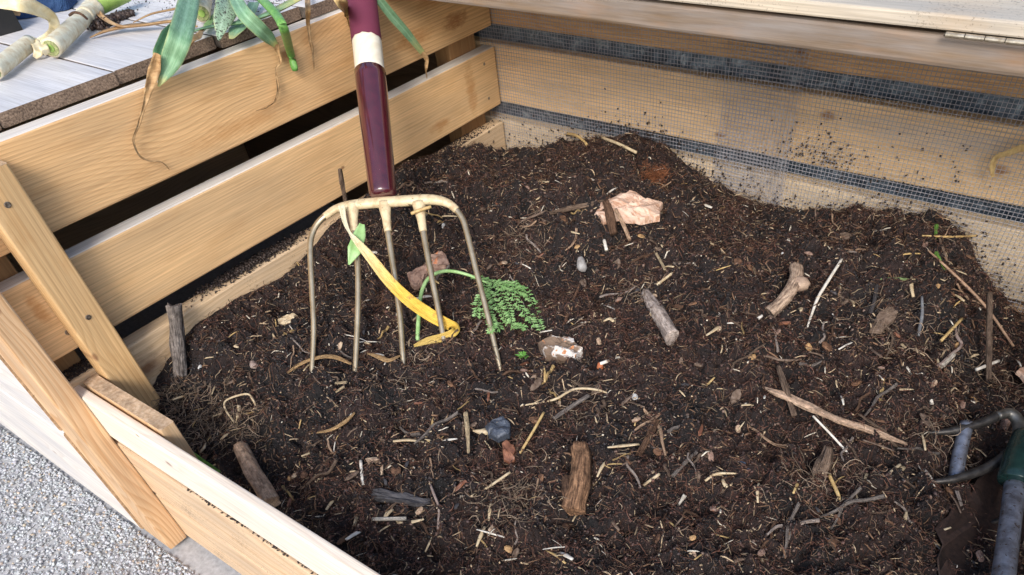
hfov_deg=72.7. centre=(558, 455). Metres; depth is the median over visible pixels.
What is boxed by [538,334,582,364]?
plaster lump
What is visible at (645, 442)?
stick
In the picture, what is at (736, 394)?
bark fragment
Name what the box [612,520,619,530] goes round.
straw fragment
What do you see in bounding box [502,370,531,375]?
thin twig
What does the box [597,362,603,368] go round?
orange chip
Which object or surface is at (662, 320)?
cut branch
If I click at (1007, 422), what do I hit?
fragment
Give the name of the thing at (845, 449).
thin twig
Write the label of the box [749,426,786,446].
thin twig
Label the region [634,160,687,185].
fibre tuft
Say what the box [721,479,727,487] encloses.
straw fragment
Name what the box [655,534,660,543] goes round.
bark fragment
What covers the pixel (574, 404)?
stick
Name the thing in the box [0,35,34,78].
leek stalk
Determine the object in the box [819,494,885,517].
thin twig
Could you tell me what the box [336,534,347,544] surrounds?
bark fragment
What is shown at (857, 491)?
thin twig
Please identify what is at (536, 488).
thin twig
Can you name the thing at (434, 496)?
twig
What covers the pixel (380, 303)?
thin twig
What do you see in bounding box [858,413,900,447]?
thin twig
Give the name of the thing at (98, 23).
mud clod
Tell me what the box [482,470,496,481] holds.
thin twig
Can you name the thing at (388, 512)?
straw fragment
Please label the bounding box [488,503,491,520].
straw fragment
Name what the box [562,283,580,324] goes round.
twig
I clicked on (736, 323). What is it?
thin twig
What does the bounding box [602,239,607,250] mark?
straw
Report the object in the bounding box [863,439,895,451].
straw fragment
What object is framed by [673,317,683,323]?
thin twig
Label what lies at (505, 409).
thin twig
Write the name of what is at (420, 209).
straw
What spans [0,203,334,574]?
ground
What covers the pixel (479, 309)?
carrot top
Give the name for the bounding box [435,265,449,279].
thin twig
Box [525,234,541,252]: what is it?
thin twig
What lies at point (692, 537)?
bark fragment
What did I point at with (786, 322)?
bark fragment
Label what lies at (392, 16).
leek leaf
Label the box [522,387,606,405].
twig
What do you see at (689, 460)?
thin twig
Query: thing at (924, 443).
straw fragment
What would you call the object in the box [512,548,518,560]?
bark fragment
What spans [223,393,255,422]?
twig
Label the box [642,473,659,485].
straw
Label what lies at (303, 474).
bark fragment
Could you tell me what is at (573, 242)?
thin twig
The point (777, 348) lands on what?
thin twig
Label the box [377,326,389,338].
thin twig
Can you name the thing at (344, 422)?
straw
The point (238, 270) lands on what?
spilled crumbs
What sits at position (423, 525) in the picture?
thin twig
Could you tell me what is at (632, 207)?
crumpled paper
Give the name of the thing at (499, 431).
stone
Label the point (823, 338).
thin twig
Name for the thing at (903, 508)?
thin twig
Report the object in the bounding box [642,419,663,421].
thin twig
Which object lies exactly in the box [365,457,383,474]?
bark piece
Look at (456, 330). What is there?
thin twig
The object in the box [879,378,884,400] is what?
straw
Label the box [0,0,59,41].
dry leaf
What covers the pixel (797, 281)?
knobby root
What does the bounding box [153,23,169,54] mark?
leek leaf
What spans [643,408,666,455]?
thin twig
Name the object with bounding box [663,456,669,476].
thin twig
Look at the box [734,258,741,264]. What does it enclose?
bark fragment
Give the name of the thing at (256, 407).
pale roots
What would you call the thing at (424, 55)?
dry strand
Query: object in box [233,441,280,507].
stem piece
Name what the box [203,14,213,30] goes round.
leek leaf
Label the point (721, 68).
wire mesh
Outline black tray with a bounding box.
[0,9,22,35]
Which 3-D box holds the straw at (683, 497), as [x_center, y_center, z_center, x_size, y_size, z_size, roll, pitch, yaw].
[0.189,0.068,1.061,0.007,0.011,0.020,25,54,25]
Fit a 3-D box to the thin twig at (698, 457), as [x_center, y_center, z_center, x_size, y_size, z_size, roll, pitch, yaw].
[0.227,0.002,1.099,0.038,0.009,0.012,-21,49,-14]
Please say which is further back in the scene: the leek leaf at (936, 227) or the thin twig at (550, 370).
the leek leaf at (936, 227)
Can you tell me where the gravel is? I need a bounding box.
[0,427,198,574]
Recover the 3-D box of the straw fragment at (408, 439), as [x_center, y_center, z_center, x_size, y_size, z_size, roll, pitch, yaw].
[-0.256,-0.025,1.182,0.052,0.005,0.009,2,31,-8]
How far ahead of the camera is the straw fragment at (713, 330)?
1.23 m
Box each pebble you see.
[250,360,258,368]
[577,256,586,271]
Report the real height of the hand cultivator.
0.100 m
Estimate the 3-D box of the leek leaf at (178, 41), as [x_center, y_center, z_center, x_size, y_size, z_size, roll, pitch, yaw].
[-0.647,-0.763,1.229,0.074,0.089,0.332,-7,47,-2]
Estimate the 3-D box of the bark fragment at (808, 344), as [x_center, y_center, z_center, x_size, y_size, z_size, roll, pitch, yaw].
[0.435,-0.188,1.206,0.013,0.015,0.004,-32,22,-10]
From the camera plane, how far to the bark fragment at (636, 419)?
1.14 m
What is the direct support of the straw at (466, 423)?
on the compost
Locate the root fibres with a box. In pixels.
[153,130,1023,574]
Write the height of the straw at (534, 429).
0.024 m
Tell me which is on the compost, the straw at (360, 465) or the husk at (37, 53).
the straw at (360, 465)
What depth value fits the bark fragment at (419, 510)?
1.11 m
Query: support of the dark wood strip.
on the compost
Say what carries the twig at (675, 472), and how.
on the compost
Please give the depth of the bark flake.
1.14 m
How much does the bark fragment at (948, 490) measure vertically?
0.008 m
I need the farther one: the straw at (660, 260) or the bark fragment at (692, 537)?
the straw at (660, 260)
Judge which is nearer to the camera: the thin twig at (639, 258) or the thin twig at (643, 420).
the thin twig at (643, 420)
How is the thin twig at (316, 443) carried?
on the compost
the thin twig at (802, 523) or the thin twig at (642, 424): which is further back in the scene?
the thin twig at (642, 424)
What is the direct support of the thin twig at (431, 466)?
on the compost
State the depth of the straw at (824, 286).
1.27 m
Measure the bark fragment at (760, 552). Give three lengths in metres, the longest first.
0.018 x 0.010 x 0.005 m
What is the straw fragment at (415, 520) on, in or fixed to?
on the compost
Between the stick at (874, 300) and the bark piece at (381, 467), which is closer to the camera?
the bark piece at (381, 467)
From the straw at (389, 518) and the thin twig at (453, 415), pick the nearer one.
the straw at (389, 518)
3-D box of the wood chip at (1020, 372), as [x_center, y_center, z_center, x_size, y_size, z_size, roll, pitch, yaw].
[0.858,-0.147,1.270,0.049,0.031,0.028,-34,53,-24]
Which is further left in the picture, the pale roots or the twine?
the twine
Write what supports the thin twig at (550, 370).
on the compost
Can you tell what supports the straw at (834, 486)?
on the compost
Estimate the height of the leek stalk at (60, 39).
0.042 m
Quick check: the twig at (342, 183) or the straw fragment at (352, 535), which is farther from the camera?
the twig at (342, 183)
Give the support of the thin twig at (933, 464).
on the compost
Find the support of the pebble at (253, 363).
on the compost
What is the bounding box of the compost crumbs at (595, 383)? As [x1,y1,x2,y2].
[155,133,1023,574]
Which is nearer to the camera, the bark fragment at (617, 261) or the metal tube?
the metal tube
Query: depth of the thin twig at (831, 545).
1.01 m
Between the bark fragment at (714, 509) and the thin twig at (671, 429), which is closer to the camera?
the bark fragment at (714, 509)
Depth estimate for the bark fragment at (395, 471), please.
1.15 m
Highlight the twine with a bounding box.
[68,11,87,19]
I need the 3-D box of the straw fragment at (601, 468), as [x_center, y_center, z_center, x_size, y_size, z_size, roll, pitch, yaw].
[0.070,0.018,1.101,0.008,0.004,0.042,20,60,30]
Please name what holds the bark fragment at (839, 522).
on the compost
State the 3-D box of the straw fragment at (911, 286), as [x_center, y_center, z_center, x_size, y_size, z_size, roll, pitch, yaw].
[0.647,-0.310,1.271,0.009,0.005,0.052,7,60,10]
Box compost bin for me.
[0,0,1023,574]
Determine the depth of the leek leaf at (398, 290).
1.29 m
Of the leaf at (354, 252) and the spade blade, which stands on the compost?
the spade blade
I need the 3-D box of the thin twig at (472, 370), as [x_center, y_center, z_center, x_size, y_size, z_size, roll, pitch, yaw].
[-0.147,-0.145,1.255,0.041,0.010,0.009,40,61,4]
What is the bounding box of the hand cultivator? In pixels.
[926,408,1023,574]
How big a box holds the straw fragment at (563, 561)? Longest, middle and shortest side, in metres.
0.045 x 0.006 x 0.004 m
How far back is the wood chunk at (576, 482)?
1.08 m
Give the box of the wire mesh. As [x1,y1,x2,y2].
[474,23,1023,222]
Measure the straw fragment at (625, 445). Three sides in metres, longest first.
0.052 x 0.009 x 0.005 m
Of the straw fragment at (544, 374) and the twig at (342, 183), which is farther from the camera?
the twig at (342, 183)
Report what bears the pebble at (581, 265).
on the compost
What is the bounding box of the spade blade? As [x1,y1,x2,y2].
[934,468,1023,574]
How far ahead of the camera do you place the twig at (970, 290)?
1.30 m
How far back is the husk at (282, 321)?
1.38 m
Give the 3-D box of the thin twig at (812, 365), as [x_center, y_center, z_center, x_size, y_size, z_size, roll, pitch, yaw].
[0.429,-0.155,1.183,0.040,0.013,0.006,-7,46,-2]
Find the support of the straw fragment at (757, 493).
on the compost
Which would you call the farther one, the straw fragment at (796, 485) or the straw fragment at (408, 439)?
the straw fragment at (408, 439)
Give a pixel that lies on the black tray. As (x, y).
(9, 23)
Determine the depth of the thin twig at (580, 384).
1.21 m
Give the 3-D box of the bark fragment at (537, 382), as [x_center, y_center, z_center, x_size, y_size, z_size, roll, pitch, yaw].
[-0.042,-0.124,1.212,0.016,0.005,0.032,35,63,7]
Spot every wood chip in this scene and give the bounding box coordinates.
[473,428,487,434]
[1016,367,1023,382]
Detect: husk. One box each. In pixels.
[31,36,42,58]
[37,42,50,55]
[277,313,297,325]
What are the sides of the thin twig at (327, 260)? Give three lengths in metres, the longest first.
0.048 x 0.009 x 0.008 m
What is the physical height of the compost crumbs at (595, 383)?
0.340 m
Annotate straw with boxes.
[312,412,354,433]
[335,381,346,383]
[359,460,363,484]
[372,517,406,520]
[411,205,430,214]
[463,411,469,452]
[465,471,510,498]
[519,412,544,453]
[600,356,619,364]
[601,136,637,153]
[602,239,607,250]
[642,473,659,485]
[654,251,665,269]
[656,266,679,284]
[678,494,686,504]
[704,472,736,481]
[806,258,842,326]
[812,415,847,452]
[828,474,840,500]
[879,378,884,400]
[940,318,962,341]
[940,352,955,367]
[975,359,999,370]
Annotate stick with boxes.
[165,302,187,377]
[324,459,346,475]
[549,200,602,214]
[552,393,590,419]
[602,199,617,234]
[614,208,630,240]
[635,417,659,456]
[776,364,796,416]
[868,284,878,313]
[986,292,992,379]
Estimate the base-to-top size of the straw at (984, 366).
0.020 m
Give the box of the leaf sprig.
[515,351,527,358]
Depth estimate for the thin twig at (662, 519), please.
1.04 m
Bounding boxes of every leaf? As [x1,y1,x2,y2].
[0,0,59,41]
[90,22,149,37]
[97,11,197,27]
[133,8,174,22]
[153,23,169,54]
[157,0,199,86]
[190,30,203,46]
[194,0,300,31]
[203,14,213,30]
[213,0,236,39]
[228,1,258,38]
[229,0,277,46]
[257,0,297,70]
[287,354,350,372]
[338,204,459,346]
[348,223,364,264]
[367,353,400,361]
[377,0,423,54]
[934,224,938,238]
[934,251,946,270]
[989,144,1023,177]
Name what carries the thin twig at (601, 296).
on the compost
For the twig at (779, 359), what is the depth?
1.19 m
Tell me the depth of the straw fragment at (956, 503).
1.07 m
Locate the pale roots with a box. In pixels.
[150,183,1023,560]
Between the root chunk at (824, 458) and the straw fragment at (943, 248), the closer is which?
the root chunk at (824, 458)
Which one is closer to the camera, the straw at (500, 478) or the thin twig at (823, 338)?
the straw at (500, 478)
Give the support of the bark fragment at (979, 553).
on the compost
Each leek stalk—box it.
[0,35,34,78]
[41,0,130,57]
[197,0,211,22]
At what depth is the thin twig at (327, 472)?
1.15 m
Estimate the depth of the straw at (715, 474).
1.08 m
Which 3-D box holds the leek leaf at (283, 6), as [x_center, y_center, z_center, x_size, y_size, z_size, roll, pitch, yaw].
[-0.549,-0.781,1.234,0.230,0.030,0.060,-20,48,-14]
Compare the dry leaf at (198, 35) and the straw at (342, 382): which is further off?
the straw at (342, 382)
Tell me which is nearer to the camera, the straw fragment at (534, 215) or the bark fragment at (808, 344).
the bark fragment at (808, 344)
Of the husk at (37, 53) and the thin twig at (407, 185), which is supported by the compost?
the thin twig at (407, 185)
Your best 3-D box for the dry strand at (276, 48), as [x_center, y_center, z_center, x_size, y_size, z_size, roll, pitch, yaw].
[-0.546,-0.706,1.294,0.011,0.098,0.087,31,57,30]
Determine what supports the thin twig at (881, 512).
on the compost
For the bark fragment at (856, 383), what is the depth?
1.18 m
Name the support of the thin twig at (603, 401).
on the compost
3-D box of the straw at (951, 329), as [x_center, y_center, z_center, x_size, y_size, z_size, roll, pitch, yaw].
[0.706,-0.226,1.246,0.006,0.007,0.082,34,58,31]
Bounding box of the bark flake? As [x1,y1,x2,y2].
[502,440,515,464]
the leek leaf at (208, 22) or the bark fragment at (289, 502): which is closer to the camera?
the bark fragment at (289, 502)
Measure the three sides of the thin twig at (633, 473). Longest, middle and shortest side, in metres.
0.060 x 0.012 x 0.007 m
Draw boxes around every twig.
[196,380,206,396]
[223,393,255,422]
[281,485,293,500]
[291,337,309,353]
[301,458,337,489]
[306,440,322,447]
[308,510,328,514]
[320,255,337,267]
[326,438,334,454]
[337,347,352,359]
[338,168,349,228]
[370,299,391,306]
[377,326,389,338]
[397,181,412,190]
[399,427,420,436]
[413,411,459,444]
[414,517,432,536]
[424,180,447,183]
[429,457,433,477]
[429,481,440,529]
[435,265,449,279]
[437,329,457,354]
[445,460,459,469]
[469,368,483,381]
[474,388,497,392]
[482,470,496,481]
[496,405,516,411]
[501,512,513,526]
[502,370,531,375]
[514,520,518,544]
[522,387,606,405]
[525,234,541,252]
[533,478,538,503]
[542,364,554,383]
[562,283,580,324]
[564,132,587,145]
[565,228,577,250]
[571,379,593,386]
[595,399,606,416]
[599,286,635,297]
[626,455,640,487]
[630,252,653,262]
[634,401,661,430]
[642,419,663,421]
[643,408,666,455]
[661,512,666,529]
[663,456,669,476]
[667,415,688,432]
[671,450,697,477]
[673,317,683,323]
[675,506,700,518]
[687,452,695,471]
[693,451,711,463]
[694,309,706,316]
[727,301,745,335]
[729,343,765,372]
[740,311,762,315]
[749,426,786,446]
[760,521,776,548]
[763,355,801,361]
[767,518,819,535]
[773,327,778,352]
[782,502,800,557]
[799,360,821,366]
[818,321,825,342]
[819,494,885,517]
[827,534,835,551]
[830,486,861,528]
[840,436,853,460]
[842,436,858,461]
[853,392,870,413]
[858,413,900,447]
[864,382,897,416]
[871,509,895,513]
[878,311,893,356]
[894,500,917,530]
[895,467,914,487]
[897,447,939,454]
[917,406,933,411]
[927,249,1014,346]
[931,462,941,477]
[937,327,962,367]
[955,490,963,509]
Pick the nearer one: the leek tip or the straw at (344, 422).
the straw at (344, 422)
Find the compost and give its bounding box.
[153,134,1023,574]
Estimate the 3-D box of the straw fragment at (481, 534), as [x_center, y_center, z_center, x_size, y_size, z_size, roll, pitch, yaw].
[-0.119,0.124,1.062,0.007,0.005,0.034,17,65,9]
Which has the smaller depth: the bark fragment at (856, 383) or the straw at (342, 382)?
the bark fragment at (856, 383)
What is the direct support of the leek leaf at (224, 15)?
on the compost bin
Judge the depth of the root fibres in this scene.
1.21 m
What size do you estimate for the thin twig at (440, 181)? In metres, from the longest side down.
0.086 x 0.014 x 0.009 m
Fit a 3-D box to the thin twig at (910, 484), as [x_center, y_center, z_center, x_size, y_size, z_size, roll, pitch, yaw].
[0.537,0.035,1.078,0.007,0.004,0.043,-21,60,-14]
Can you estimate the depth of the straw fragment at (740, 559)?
1.00 m
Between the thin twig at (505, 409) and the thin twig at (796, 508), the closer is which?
the thin twig at (796, 508)
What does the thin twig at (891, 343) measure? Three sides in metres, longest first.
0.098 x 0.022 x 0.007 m
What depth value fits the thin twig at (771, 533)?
1.03 m
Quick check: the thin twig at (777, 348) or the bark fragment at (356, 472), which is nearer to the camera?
the bark fragment at (356, 472)
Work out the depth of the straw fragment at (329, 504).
1.14 m
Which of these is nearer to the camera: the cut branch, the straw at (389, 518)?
the straw at (389, 518)
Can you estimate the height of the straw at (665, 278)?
0.019 m
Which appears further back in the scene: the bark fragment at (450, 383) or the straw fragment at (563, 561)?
the bark fragment at (450, 383)
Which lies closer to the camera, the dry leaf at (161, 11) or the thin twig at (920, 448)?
the thin twig at (920, 448)
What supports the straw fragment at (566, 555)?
on the compost
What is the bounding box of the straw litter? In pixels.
[156,133,1023,574]
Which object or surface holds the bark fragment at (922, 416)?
on the compost
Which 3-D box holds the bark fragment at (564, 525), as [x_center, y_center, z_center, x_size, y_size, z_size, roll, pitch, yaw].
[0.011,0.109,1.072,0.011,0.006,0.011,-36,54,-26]
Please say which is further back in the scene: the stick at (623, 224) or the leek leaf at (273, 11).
the stick at (623, 224)
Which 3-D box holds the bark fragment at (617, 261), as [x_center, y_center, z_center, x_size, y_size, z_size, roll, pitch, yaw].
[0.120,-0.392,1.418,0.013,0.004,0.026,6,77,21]
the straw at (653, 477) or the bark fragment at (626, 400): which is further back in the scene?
the bark fragment at (626, 400)
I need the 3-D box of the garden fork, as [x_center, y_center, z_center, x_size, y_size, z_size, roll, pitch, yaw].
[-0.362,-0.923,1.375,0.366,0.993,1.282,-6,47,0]
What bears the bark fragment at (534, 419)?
on the compost
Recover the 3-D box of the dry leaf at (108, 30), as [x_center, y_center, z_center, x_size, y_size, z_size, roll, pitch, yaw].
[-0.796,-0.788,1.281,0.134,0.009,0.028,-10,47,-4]
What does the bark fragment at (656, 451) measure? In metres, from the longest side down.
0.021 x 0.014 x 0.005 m
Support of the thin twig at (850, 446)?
on the compost
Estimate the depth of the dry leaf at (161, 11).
1.32 m
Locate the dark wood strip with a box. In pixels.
[344,488,435,506]
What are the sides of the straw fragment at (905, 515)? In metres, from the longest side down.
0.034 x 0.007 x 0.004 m
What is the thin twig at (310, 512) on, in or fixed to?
on the compost
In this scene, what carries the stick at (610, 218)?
on the compost
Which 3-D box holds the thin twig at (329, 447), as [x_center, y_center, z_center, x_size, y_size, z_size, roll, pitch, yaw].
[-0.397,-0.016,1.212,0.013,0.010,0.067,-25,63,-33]
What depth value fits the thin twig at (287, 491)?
1.18 m
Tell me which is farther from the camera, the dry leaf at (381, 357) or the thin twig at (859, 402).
the dry leaf at (381, 357)
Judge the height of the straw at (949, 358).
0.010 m
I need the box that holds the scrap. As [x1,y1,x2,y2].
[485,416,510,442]
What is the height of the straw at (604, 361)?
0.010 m
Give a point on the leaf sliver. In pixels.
(201, 459)
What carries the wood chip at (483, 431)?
on the compost
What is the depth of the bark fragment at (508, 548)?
1.05 m
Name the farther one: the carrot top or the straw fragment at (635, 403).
the carrot top
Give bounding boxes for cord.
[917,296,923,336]
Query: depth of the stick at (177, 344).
1.32 m
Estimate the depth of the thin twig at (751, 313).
1.24 m
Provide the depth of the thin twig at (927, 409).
1.16 m
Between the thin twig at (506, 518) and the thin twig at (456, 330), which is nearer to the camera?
the thin twig at (506, 518)
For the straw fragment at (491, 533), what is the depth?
1.06 m
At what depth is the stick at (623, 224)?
1.43 m
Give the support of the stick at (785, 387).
on the compost
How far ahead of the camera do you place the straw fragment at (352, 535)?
1.08 m
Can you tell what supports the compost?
in the compost bin
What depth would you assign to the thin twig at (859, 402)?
1.16 m
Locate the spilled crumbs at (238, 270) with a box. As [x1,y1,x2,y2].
[62,0,1023,574]
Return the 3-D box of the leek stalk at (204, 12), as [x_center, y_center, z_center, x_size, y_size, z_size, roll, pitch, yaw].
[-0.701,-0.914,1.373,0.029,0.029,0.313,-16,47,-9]
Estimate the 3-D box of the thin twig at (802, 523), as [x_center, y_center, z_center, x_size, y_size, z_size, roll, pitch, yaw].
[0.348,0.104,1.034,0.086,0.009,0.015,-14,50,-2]
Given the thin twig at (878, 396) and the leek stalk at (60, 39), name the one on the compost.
the thin twig at (878, 396)
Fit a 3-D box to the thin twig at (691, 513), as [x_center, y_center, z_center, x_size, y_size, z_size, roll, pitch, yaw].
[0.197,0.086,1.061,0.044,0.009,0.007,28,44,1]
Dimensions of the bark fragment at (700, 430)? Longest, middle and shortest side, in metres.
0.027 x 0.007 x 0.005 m
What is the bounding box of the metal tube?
[948,420,972,475]
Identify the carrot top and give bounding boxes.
[415,269,544,340]
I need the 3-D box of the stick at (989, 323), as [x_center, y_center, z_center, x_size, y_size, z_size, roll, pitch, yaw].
[0.766,-0.213,1.236,0.012,0.103,0.133,4,47,8]
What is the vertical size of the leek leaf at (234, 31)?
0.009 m
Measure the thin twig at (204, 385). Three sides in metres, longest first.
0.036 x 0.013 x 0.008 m
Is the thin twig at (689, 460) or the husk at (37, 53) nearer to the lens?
the thin twig at (689, 460)
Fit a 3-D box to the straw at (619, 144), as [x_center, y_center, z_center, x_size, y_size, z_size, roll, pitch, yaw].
[0.140,-0.745,1.659,0.018,0.019,0.134,-30,51,-21]
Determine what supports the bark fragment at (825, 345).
on the compost
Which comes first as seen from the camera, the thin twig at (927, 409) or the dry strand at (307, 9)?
the thin twig at (927, 409)
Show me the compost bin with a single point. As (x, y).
(104, 228)
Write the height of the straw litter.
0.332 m
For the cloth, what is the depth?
1.42 m
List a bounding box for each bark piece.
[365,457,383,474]
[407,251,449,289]
[869,306,899,333]
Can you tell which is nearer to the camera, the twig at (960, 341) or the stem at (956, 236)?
the twig at (960, 341)
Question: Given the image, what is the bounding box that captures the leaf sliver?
[194,452,220,472]
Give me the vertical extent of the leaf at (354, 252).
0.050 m
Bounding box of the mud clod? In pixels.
[87,8,134,30]
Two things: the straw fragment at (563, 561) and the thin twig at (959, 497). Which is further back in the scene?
the thin twig at (959, 497)
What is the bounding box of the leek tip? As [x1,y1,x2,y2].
[880,277,913,280]
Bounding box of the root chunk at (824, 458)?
[811,445,832,477]
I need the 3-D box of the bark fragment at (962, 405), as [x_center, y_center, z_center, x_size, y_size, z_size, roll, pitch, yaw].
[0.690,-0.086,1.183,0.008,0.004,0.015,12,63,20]
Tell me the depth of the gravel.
1.55 m
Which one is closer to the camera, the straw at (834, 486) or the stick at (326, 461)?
the straw at (834, 486)
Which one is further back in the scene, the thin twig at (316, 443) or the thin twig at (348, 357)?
the thin twig at (348, 357)
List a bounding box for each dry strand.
[132,53,169,169]
[256,42,281,110]
[305,0,314,69]
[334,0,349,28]
[421,51,428,77]
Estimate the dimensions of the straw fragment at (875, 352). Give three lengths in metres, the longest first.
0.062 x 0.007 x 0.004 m
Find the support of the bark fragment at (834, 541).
on the compost
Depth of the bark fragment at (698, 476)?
1.08 m
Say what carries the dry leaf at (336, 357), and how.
on the compost
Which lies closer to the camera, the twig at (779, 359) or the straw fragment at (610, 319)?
the twig at (779, 359)
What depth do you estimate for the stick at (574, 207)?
1.48 m
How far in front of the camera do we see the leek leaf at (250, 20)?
1.22 m
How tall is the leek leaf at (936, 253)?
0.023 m
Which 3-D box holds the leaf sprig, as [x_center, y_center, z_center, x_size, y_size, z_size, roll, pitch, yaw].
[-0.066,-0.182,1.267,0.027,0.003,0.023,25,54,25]
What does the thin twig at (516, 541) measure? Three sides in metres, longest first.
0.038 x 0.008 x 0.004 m
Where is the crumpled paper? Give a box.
[594,190,662,224]
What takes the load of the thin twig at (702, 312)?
on the compost
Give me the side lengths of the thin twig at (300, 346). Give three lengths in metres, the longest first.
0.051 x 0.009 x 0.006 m
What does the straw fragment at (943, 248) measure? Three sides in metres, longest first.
0.062 x 0.007 x 0.004 m
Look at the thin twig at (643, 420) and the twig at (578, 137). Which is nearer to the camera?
the thin twig at (643, 420)
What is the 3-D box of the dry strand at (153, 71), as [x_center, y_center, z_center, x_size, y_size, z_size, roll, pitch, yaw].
[-0.677,-0.565,1.156,0.102,0.174,0.020,-36,54,-26]
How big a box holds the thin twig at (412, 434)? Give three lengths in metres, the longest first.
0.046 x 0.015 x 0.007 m
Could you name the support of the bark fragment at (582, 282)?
on the compost
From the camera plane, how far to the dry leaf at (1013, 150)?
1.25 m
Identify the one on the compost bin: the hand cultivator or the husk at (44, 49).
the husk at (44, 49)
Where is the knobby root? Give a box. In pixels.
[765,261,810,316]
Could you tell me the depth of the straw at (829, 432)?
1.12 m
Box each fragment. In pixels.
[287,495,293,506]
[301,472,307,477]
[325,500,333,509]
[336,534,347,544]
[344,470,358,480]
[345,531,360,539]
[383,509,393,516]
[391,466,400,474]
[393,438,423,442]
[411,518,423,523]
[415,507,422,514]
[447,380,456,388]
[455,480,466,491]
[476,526,485,546]
[476,529,504,537]
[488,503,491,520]
[504,545,511,552]
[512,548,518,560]
[520,210,546,221]
[529,417,538,422]
[530,378,541,390]
[543,366,545,382]
[546,550,565,563]
[559,552,573,559]
[562,523,569,528]
[579,278,586,286]
[596,462,604,476]
[603,317,614,321]
[607,443,638,447]
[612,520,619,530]
[615,258,620,268]
[619,395,632,405]
[627,401,644,407]
[632,417,640,421]
[653,447,662,455]
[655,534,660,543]
[689,535,695,540]
[695,471,700,482]
[698,424,702,435]
[706,326,718,335]
[707,452,713,461]
[709,506,719,511]
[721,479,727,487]
[731,389,740,404]
[732,557,744,563]
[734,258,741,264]
[756,483,759,502]
[757,548,765,556]
[778,321,790,324]
[792,479,800,493]
[805,343,811,350]
[822,342,831,351]
[827,539,840,546]
[834,515,841,524]
[839,232,850,239]
[851,380,861,385]
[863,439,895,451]
[871,349,882,357]
[901,510,907,526]
[909,276,914,296]
[920,413,931,426]
[921,433,926,450]
[939,237,947,261]
[945,486,952,494]
[949,492,961,512]
[960,401,964,408]
[975,550,983,561]
[1000,419,1010,432]
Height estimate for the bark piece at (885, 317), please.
0.021 m
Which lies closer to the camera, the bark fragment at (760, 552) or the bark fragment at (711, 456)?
the bark fragment at (760, 552)
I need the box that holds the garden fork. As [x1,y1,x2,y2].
[307,0,501,371]
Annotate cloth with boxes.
[15,0,77,18]
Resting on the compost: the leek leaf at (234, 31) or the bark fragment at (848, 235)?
the bark fragment at (848, 235)
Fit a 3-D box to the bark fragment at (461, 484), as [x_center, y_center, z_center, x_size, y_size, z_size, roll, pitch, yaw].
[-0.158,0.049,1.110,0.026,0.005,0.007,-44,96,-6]
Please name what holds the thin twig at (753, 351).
on the compost
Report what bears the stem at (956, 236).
on the compost
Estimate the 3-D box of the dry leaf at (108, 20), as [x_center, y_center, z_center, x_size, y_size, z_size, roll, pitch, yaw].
[-0.794,-0.809,1.289,0.294,0.016,0.060,20,52,22]
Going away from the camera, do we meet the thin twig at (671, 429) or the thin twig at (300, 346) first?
the thin twig at (671, 429)
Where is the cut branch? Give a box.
[640,288,678,345]
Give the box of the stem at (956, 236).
[922,235,975,237]
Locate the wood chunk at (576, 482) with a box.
[561,440,591,515]
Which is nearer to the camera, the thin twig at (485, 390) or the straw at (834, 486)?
the straw at (834, 486)
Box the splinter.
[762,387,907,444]
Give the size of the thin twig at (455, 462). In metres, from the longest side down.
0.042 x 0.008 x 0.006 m

